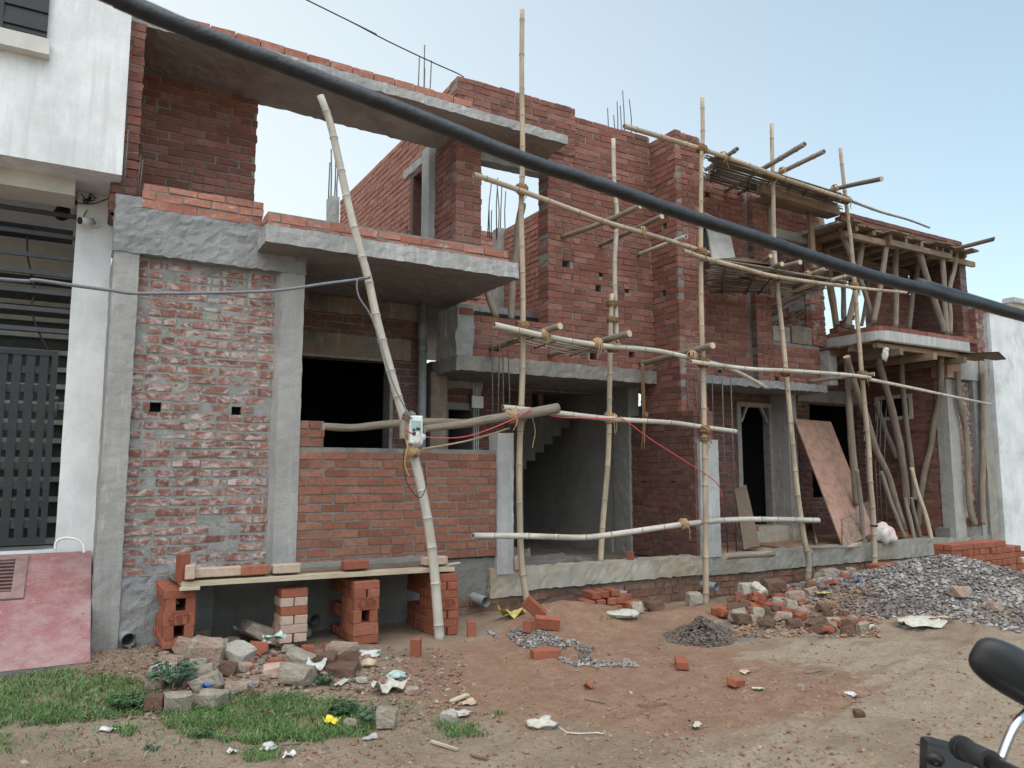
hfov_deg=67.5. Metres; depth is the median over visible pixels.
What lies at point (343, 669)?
rubble chunk
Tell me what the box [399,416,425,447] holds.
electricity meter
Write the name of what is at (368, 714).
weed
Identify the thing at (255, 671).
rubble chunk
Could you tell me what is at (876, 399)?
window frame
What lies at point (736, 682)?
loose brick
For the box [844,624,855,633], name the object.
rubble chunk
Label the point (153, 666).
rubble chunk
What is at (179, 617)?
loose brick
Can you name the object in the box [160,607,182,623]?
loose brick
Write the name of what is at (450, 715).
rubble chunk
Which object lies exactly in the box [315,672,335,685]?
weed
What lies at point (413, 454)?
bamboo pole
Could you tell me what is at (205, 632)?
rubble chunk
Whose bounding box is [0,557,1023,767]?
ground
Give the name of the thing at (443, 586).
loose brick
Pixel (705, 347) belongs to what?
putlog
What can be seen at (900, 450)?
prop
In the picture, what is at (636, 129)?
bamboo pole
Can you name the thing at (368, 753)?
soil debris
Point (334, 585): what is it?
loose brick
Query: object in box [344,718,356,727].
rubble chunk
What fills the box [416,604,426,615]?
loose brick
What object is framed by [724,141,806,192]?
putlog
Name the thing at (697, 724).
paper
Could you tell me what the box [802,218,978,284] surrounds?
roof formwork
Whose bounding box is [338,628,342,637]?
loose brick
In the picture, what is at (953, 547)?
loose brick
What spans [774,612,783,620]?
rubble chunk
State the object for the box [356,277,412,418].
meter cable
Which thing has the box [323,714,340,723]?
paper
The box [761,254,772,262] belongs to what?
putlog
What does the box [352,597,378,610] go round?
loose brick
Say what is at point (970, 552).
loose brick
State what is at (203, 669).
rubble chunk
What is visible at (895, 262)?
prop
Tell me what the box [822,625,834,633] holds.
rubble chunk
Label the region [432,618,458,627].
loose brick
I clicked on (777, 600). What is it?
rubble chunk
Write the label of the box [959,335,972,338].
loose brick
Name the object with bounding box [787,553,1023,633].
gravel heap
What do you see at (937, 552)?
loose brick
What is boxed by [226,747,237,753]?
plastic
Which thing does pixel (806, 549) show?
bamboo pole
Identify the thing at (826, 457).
plywood sheet
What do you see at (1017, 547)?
loose brick
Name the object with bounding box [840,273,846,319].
prop
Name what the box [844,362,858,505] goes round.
prop
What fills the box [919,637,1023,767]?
motorcycle
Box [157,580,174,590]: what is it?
loose brick
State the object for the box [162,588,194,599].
loose brick
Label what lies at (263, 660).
rubble chunk
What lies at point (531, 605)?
loose brick
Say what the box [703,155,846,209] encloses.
mat platform
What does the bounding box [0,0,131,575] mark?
white house
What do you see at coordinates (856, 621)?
rubble chunk
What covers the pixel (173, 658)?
rubble chunk
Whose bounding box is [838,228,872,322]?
prop
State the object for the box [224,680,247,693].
rubble chunk
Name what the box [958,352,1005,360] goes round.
metal sheet
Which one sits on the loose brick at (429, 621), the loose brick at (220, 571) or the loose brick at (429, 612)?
the loose brick at (429, 612)
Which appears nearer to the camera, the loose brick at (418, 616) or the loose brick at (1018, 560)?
the loose brick at (418, 616)
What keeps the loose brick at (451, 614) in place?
on the loose brick at (453, 622)
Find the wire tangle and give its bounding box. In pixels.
[76,193,108,203]
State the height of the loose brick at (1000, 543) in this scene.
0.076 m
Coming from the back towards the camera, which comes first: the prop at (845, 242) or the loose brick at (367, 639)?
the prop at (845, 242)
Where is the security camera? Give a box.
[77,210,99,227]
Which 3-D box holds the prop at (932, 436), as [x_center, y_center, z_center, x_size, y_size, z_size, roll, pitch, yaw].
[7.072,1.104,12.925,0.258,3.082,0.947,2,-7,-15]
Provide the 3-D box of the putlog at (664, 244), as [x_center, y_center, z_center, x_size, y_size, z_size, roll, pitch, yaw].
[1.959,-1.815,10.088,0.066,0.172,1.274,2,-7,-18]
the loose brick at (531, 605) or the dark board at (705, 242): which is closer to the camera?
the loose brick at (531, 605)
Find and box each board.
[703,212,734,258]
[703,231,710,261]
[735,485,759,550]
[812,523,817,544]
[863,501,870,537]
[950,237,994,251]
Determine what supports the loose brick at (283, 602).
on the loose brick
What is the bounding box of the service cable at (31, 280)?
[0,276,370,294]
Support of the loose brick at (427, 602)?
on the loose brick at (451, 614)
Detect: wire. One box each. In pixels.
[306,0,463,76]
[402,433,409,476]
[403,435,426,497]
[405,410,722,497]
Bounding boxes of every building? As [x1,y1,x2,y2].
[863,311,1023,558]
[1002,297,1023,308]
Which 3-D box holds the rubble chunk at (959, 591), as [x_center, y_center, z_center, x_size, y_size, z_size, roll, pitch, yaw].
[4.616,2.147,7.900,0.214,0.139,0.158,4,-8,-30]
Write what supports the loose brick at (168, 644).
on the ground at (581, 623)
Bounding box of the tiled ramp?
[0,551,94,678]
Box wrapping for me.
[449,708,470,715]
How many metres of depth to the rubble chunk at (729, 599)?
8.59 m
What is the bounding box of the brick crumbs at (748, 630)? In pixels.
[730,582,882,637]
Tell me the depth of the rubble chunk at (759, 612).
7.99 m
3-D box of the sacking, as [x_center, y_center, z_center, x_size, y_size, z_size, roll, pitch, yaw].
[-1.188,2.079,5.369,0.056,0.020,0.253,-1,-7,8]
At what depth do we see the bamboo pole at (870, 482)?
11.43 m
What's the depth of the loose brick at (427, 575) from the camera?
7.22 m
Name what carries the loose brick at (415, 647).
on the ground at (581, 623)
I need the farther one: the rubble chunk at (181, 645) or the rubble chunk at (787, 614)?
the rubble chunk at (787, 614)
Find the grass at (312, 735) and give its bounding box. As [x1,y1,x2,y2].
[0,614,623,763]
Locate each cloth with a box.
[261,630,285,640]
[384,670,407,679]
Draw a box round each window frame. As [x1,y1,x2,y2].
[302,353,393,447]
[874,394,913,420]
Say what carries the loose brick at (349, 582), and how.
on the loose brick at (370, 593)
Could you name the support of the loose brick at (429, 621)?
on the loose brick at (429, 629)
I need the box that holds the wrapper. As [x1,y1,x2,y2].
[751,686,763,689]
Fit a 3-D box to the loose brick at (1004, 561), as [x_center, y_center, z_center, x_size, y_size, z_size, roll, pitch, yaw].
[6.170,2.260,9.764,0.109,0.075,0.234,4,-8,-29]
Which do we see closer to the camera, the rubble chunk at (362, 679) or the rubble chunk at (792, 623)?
the rubble chunk at (362, 679)
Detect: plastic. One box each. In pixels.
[96,726,115,731]
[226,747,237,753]
[282,750,295,757]
[843,690,856,696]
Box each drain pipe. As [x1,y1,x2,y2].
[118,630,135,646]
[307,612,319,624]
[470,592,489,606]
[699,581,718,590]
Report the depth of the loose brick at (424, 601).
7.26 m
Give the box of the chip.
[363,733,377,739]
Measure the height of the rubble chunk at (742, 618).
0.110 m
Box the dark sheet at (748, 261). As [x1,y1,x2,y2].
[715,257,771,275]
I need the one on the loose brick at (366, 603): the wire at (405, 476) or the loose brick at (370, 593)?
the loose brick at (370, 593)
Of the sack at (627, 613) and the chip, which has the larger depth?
the sack at (627, 613)
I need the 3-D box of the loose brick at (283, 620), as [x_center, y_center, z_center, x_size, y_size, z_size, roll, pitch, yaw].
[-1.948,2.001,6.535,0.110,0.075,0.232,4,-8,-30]
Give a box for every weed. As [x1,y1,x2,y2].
[108,692,141,709]
[137,694,153,707]
[143,657,198,689]
[143,744,160,751]
[193,726,214,737]
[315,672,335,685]
[327,699,360,715]
[356,704,380,722]
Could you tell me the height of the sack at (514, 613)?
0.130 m
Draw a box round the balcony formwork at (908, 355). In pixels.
[819,339,979,378]
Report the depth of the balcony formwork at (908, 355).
12.37 m
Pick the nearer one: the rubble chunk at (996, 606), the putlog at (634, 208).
the rubble chunk at (996, 606)
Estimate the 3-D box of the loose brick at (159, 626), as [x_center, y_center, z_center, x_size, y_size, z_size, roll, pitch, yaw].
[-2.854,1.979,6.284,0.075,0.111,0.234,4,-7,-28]
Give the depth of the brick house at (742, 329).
12.47 m
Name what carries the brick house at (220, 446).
on the ground at (581, 623)
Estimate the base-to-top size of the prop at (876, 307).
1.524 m
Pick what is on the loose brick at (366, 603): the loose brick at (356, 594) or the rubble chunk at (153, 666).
the loose brick at (356, 594)
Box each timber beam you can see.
[751,194,843,218]
[756,183,839,216]
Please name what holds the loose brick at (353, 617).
on the loose brick at (346, 625)
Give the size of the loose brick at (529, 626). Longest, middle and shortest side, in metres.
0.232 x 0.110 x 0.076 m
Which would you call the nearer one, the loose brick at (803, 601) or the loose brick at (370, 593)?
the loose brick at (370, 593)
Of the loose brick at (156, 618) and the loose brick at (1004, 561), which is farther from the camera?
the loose brick at (1004, 561)
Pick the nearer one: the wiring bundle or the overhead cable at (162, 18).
the overhead cable at (162, 18)
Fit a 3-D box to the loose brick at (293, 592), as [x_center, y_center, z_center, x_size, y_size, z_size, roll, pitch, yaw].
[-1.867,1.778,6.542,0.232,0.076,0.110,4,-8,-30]
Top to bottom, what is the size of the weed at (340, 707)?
0.099 m
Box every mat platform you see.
[493,332,610,356]
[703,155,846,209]
[705,259,849,294]
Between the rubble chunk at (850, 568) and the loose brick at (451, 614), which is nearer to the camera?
the loose brick at (451, 614)
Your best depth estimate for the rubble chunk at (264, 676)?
5.31 m
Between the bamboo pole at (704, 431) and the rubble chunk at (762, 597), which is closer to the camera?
the rubble chunk at (762, 597)
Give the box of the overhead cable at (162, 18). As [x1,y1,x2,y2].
[98,0,1023,321]
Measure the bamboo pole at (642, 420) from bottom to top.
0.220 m
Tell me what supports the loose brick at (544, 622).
on the ground at (581, 623)
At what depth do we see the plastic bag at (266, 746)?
4.21 m
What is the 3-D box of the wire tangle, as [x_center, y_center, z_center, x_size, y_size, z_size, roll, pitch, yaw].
[-3.948,-1.753,7.273,0.319,0.132,0.043,4,-8,-32]
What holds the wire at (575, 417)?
attached to the electricity meter
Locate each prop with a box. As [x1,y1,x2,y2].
[484,291,499,317]
[508,203,525,319]
[767,204,773,296]
[807,212,816,268]
[818,217,839,327]
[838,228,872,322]
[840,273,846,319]
[843,355,907,531]
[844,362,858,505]
[845,241,864,327]
[855,470,865,542]
[860,282,869,325]
[871,246,889,322]
[874,358,909,505]
[874,403,897,459]
[875,393,887,523]
[880,471,906,538]
[892,248,899,326]
[898,364,916,499]
[903,497,915,537]
[907,257,919,328]
[909,467,932,537]
[910,497,922,536]
[914,243,946,331]
[914,357,944,534]
[938,248,949,334]
[948,252,958,334]
[955,371,977,525]
[979,372,985,524]
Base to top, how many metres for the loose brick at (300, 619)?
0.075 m
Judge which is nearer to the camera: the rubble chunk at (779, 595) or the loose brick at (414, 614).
the loose brick at (414, 614)
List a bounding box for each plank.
[172,562,447,579]
[178,565,454,586]
[847,538,868,546]
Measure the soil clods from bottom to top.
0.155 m
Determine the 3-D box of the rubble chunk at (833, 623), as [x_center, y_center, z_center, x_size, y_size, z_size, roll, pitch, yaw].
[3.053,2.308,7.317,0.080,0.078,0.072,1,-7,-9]
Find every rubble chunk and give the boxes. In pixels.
[142,693,163,710]
[144,672,166,690]
[148,662,176,673]
[159,654,185,664]
[164,691,192,711]
[172,636,191,655]
[177,662,213,686]
[185,635,225,667]
[187,670,223,692]
[189,657,207,666]
[194,628,211,636]
[196,688,228,709]
[218,659,237,675]
[224,640,256,662]
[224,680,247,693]
[227,636,240,641]
[237,661,251,671]
[238,619,297,647]
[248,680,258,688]
[250,641,267,654]
[250,668,258,673]
[250,690,259,695]
[257,658,265,663]
[260,674,270,679]
[261,662,279,677]
[268,658,284,662]
[277,661,316,685]
[281,644,295,652]
[285,646,315,663]
[300,689,310,694]
[301,644,315,653]
[306,628,310,636]
[316,650,337,668]
[325,641,359,654]
[325,660,361,678]
[336,650,360,664]
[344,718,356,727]
[355,676,368,682]
[363,654,370,657]
[376,705,397,728]
[405,686,418,695]
[439,709,457,723]
[631,602,643,612]
[643,600,664,611]
[685,591,702,605]
[711,606,726,616]
[716,608,730,618]
[726,594,743,602]
[727,602,744,609]
[727,609,744,622]
[731,613,752,625]
[733,597,750,602]
[737,582,752,594]
[738,599,749,609]
[750,607,764,617]
[750,614,757,622]
[752,591,766,601]
[757,618,776,627]
[760,606,770,610]
[762,578,786,595]
[764,610,780,621]
[768,604,785,611]
[771,593,784,599]
[772,597,790,604]
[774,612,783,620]
[777,611,792,620]
[779,606,795,617]
[781,587,795,592]
[784,599,798,609]
[785,590,804,599]
[785,618,803,628]
[791,568,812,582]
[794,612,806,620]
[797,609,809,617]
[797,684,804,690]
[804,580,819,589]
[804,586,816,593]
[804,615,827,628]
[808,623,827,633]
[814,572,821,578]
[814,602,832,610]
[819,567,841,573]
[822,609,832,616]
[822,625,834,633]
[823,622,836,632]
[826,617,841,626]
[828,621,836,626]
[838,609,849,616]
[839,571,850,577]
[840,626,852,635]
[842,619,854,627]
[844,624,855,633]
[845,567,855,570]
[847,615,857,618]
[850,618,864,630]
[852,708,865,717]
[856,621,869,632]
[948,586,971,597]
[985,602,1003,611]
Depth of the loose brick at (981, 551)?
9.45 m
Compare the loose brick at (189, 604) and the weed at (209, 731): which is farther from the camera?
the loose brick at (189, 604)
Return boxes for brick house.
[90,16,736,650]
[634,175,999,598]
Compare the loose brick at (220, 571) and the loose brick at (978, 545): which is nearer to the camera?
the loose brick at (220, 571)
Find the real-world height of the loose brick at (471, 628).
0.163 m
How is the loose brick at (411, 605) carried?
on the loose brick at (409, 613)
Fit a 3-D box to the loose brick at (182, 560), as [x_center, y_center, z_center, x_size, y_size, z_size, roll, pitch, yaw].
[-2.636,1.471,6.135,0.110,0.232,0.076,-6,-9,42]
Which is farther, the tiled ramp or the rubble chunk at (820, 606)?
the rubble chunk at (820, 606)
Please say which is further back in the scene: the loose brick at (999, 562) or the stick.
the stick
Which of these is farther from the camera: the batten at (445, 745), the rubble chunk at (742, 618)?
the rubble chunk at (742, 618)
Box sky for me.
[111,0,1023,405]
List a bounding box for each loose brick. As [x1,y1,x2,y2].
[155,612,158,628]
[156,579,171,588]
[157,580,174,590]
[157,631,179,642]
[158,582,177,591]
[158,619,160,634]
[159,584,179,594]
[159,633,181,646]
[160,595,162,607]
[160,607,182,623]
[161,586,180,595]
[161,624,173,640]
[161,636,193,649]
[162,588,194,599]
[162,610,194,626]
[163,599,175,612]
[175,552,190,582]
[180,624,193,637]
[183,597,195,610]
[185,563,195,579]
[195,566,216,577]
[213,565,240,576]
[241,564,269,575]
[270,563,300,573]
[273,622,277,631]
[274,595,293,607]
[274,613,292,625]
[275,631,291,643]
[276,585,302,595]
[278,605,307,616]
[278,623,307,633]
[279,586,307,597]
[292,632,306,641]
[293,596,307,605]
[293,614,307,623]
[330,599,340,615]
[330,623,339,633]
[331,581,338,591]
[335,625,339,634]
[337,603,346,619]
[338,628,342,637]
[339,584,346,594]
[341,559,368,569]
[341,593,343,605]
[342,618,344,631]
[343,576,369,586]
[345,618,364,632]
[346,595,349,607]
[346,608,361,623]
[347,577,374,587]
[347,587,365,598]
[348,620,366,634]
[349,634,378,643]
[351,579,379,589]
[351,621,378,636]
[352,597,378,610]
[362,609,377,621]
[366,589,379,597]
[406,616,415,627]
[407,582,412,590]
[407,600,418,611]
[407,609,411,617]
[408,575,416,584]
[410,638,421,657]
[412,584,416,592]
[412,611,416,619]
[416,577,426,587]
[416,585,421,593]
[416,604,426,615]
[416,620,425,631]
[417,613,422,621]
[419,594,422,605]
[421,555,447,565]
[421,587,426,595]
[421,615,426,623]
[423,595,425,607]
[425,571,450,580]
[425,625,445,635]
[426,581,445,590]
[426,588,431,596]
[426,596,430,608]
[426,608,445,618]
[426,617,431,625]
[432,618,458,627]
[439,572,457,581]
[441,589,457,598]
[442,597,458,610]
[446,581,457,589]
[446,610,457,618]
[446,626,457,634]
[467,620,475,636]
[513,555,517,563]
[522,595,546,616]
[523,619,536,632]
[530,647,560,659]
[535,615,559,630]
[577,598,594,603]
[582,589,600,598]
[584,679,593,688]
[588,598,605,604]
[593,588,608,597]
[601,596,615,604]
[602,587,619,596]
[615,595,624,603]
[620,593,631,600]
[623,599,641,608]
[627,551,633,559]
[674,656,688,669]
[726,677,745,687]
[745,596,757,601]
[747,604,760,613]
[754,599,769,606]
[797,599,805,604]
[824,579,838,584]
[831,618,841,627]
[867,563,887,568]
[896,532,908,537]
[934,543,951,549]
[934,550,956,554]
[943,543,962,550]
[955,543,972,549]
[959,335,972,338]
[961,550,967,555]
[966,542,984,548]
[968,549,972,555]
[973,549,978,554]
[973,555,985,560]
[978,541,994,547]
[979,548,984,554]
[985,554,995,560]
[989,548,996,553]
[989,560,996,564]
[991,540,1005,546]
[995,547,1001,552]
[996,553,1006,559]
[997,559,1001,565]
[1001,547,1006,552]
[1002,559,1007,564]
[1006,544,1020,550]
[1006,545,1014,551]
[1006,564,1016,569]
[1007,552,1015,557]
[1007,558,1012,564]
[1015,551,1023,556]
[1015,557,1022,563]
[1016,562,1023,569]
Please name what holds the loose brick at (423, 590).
on the loose brick at (424, 601)
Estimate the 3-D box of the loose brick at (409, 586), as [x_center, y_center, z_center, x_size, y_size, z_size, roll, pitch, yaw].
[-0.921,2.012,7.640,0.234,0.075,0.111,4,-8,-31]
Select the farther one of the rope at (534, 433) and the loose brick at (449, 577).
the rope at (534, 433)
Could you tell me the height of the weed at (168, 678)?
0.178 m
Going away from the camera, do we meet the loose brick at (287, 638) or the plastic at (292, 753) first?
the plastic at (292, 753)
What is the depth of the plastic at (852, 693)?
5.25 m
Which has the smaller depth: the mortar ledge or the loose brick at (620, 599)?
the mortar ledge
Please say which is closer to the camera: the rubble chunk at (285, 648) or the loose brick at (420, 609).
the rubble chunk at (285, 648)
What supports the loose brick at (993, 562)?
on the loose brick
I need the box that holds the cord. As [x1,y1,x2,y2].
[557,726,603,734]
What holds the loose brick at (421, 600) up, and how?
on the loose brick
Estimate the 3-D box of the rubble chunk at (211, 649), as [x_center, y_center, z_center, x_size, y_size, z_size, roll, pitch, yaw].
[-2.238,1.962,5.600,0.272,0.229,0.177,2,-7,-14]
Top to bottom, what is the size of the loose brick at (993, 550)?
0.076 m
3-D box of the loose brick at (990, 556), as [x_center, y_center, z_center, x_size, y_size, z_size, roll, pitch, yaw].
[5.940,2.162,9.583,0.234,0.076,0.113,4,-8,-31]
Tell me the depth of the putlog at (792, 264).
10.26 m
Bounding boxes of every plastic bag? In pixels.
[259,741,277,750]
[359,649,380,656]
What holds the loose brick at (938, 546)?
on the loose brick
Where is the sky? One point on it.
(926, 97)
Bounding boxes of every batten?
[179,586,199,590]
[430,740,458,750]
[449,693,469,702]
[470,753,487,759]
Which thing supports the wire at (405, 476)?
hanging from the electricity meter
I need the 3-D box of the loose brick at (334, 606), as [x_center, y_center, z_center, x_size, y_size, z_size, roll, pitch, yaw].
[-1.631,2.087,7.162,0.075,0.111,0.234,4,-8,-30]
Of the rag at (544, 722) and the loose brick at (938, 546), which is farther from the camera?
the loose brick at (938, 546)
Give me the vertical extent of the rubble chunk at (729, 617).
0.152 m
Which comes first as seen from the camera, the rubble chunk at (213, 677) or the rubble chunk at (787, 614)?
the rubble chunk at (213, 677)
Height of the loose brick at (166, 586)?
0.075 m
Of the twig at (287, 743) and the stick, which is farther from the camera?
the stick
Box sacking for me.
[334,678,348,685]
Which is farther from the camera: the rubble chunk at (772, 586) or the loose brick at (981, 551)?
the loose brick at (981, 551)
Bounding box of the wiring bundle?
[0,206,72,363]
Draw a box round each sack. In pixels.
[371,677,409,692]
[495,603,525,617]
[606,608,639,617]
[751,581,767,595]
[876,521,897,544]
[892,615,947,627]
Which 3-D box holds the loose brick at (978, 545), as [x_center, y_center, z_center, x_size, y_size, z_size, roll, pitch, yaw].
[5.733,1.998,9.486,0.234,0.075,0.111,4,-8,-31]
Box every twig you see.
[282,742,300,744]
[583,697,604,703]
[638,702,666,704]
[804,669,823,673]
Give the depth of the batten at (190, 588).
6.00 m
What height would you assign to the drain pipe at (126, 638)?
0.114 m
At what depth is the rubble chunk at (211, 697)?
4.85 m
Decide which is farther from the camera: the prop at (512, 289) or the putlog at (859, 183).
the putlog at (859, 183)
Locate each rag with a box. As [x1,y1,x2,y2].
[525,715,558,728]
[882,347,888,361]
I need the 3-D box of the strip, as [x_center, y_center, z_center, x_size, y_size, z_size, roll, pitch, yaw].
[4.125,2.251,7.395,0.267,0.019,0.112,0,-7,0]
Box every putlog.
[489,323,562,350]
[547,330,631,356]
[560,205,640,238]
[599,214,663,246]
[637,234,687,255]
[639,342,714,365]
[704,147,738,171]
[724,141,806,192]
[729,262,783,281]
[738,149,825,194]
[748,260,801,278]
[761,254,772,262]
[767,274,851,298]
[804,267,827,285]
[807,372,874,382]
[830,176,883,192]
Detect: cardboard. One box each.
[361,658,376,666]
[457,698,478,704]
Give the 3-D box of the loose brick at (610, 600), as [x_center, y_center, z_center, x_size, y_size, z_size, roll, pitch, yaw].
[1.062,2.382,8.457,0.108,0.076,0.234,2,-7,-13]
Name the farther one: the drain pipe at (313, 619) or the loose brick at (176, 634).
the drain pipe at (313, 619)
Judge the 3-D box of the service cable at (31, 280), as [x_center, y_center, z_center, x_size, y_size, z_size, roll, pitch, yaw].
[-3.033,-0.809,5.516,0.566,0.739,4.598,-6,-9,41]
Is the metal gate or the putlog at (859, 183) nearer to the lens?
the metal gate
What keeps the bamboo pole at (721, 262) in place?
attached to the bamboo pole at (704, 431)
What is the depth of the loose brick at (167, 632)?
5.99 m
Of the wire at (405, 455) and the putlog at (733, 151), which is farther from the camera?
the putlog at (733, 151)
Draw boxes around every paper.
[306,657,326,671]
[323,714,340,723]
[692,721,701,726]
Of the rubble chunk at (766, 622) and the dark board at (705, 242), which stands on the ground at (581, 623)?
the rubble chunk at (766, 622)
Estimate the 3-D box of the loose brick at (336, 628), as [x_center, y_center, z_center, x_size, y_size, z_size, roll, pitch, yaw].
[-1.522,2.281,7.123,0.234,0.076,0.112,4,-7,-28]
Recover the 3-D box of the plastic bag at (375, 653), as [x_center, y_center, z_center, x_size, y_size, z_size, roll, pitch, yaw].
[-1.124,2.139,6.087,0.187,0.058,0.170,4,-8,-30]
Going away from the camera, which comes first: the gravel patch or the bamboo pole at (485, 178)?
the gravel patch
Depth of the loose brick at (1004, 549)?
9.68 m
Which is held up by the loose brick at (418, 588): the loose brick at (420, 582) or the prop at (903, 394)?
the loose brick at (420, 582)
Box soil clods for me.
[256,640,1023,767]
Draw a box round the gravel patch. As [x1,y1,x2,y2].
[487,628,639,667]
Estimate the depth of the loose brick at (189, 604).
6.08 m
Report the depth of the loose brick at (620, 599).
8.41 m
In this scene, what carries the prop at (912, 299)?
on the brick house at (742, 329)
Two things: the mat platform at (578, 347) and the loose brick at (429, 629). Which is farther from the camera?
the mat platform at (578, 347)
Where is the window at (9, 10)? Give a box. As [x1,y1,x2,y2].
[3,0,49,37]
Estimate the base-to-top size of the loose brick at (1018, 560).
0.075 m
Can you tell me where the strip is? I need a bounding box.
[930,615,952,617]
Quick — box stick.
[760,544,861,548]
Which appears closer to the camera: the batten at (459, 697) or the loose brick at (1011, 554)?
the batten at (459, 697)
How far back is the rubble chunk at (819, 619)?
7.28 m
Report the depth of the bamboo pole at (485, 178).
8.83 m
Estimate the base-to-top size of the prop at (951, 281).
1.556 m
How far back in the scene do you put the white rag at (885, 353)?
11.32 m
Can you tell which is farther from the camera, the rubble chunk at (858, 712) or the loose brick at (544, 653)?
the loose brick at (544, 653)
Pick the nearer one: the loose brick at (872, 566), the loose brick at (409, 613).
the loose brick at (409, 613)
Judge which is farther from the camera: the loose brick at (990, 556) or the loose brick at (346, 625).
the loose brick at (990, 556)
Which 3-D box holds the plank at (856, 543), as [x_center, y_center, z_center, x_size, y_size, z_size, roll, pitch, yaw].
[5.159,2.371,11.419,0.060,0.070,1.048,-5,-8,37]
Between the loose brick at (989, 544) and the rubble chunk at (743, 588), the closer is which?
the rubble chunk at (743, 588)
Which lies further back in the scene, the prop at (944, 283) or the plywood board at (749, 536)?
the prop at (944, 283)
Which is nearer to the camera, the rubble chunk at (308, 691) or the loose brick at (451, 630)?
the rubble chunk at (308, 691)
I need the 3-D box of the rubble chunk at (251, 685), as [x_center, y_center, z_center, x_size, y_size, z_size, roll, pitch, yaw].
[-1.753,2.036,5.194,0.075,0.039,0.053,2,-7,-18]
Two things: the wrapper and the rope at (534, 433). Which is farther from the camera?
the rope at (534, 433)
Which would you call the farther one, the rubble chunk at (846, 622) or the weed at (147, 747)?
the rubble chunk at (846, 622)
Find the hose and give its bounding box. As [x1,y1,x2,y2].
[54,536,85,553]
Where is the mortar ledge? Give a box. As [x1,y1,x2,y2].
[168,555,426,580]
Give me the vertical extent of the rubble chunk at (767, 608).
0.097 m
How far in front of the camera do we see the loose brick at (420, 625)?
7.29 m
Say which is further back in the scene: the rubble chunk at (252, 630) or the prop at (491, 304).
the prop at (491, 304)
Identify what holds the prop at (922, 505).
on the brick house at (742, 329)
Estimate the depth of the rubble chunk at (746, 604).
8.20 m
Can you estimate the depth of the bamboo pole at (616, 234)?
9.72 m
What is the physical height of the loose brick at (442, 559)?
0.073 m
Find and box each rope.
[421,427,509,449]
[532,418,535,447]
[641,363,647,450]
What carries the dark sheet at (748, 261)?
on the mat platform at (736, 288)
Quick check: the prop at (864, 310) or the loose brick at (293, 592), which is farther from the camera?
the prop at (864, 310)
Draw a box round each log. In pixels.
[323,418,464,430]
[423,403,560,431]
[722,550,775,559]
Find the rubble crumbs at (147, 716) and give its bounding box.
[82,640,465,721]
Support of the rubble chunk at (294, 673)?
on the ground at (581, 623)
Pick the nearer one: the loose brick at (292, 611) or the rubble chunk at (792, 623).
the loose brick at (292, 611)
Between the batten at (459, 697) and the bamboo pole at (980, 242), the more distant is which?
the bamboo pole at (980, 242)
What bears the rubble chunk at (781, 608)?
on the ground at (581, 623)
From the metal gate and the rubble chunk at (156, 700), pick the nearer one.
the rubble chunk at (156, 700)
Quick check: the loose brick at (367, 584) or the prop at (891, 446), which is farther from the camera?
the prop at (891, 446)
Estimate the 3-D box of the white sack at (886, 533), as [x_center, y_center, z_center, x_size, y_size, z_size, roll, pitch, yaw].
[5.638,2.277,11.640,0.378,0.369,0.318,4,-8,-30]
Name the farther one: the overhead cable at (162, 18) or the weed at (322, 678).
the weed at (322, 678)
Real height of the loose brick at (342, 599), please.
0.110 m
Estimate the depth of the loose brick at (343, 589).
6.95 m
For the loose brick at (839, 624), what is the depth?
7.39 m
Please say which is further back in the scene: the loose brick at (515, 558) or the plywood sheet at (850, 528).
the plywood sheet at (850, 528)
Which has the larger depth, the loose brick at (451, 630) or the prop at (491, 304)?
the prop at (491, 304)
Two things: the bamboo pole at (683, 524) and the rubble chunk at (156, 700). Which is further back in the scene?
the bamboo pole at (683, 524)
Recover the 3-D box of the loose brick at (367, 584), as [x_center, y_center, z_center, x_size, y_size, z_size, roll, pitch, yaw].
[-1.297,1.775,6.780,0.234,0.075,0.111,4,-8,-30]
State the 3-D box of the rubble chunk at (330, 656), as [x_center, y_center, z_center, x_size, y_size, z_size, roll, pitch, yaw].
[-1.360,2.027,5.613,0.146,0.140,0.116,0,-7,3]
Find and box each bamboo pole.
[317,94,444,639]
[472,516,820,540]
[473,172,709,254]
[493,322,767,388]
[502,405,737,433]
[515,9,529,599]
[598,293,620,560]
[608,138,621,340]
[622,123,852,201]
[682,249,907,293]
[689,359,871,378]
[695,97,711,603]
[767,123,811,580]
[838,148,877,562]
[852,200,929,228]
[866,378,991,404]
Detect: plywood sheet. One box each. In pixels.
[794,419,870,544]
[841,512,862,545]
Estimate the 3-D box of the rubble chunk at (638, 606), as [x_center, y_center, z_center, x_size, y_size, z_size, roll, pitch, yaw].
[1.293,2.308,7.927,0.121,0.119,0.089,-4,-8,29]
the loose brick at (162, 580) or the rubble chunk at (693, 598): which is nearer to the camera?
the loose brick at (162, 580)
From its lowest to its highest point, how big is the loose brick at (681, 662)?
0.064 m
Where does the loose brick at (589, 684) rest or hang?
on the ground at (581, 623)
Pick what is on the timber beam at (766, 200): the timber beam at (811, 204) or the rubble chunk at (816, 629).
the timber beam at (811, 204)
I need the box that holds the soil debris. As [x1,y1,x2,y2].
[0,630,1023,767]
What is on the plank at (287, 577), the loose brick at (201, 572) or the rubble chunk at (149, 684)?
the loose brick at (201, 572)
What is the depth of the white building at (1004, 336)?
13.55 m
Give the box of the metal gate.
[0,347,63,544]
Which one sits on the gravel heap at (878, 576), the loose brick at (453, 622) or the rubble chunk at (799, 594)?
the rubble chunk at (799, 594)
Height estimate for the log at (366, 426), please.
0.167 m
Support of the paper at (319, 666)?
on the rubble chunk
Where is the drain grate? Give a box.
[0,555,28,600]
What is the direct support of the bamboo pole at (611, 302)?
on the brick house at (220, 446)

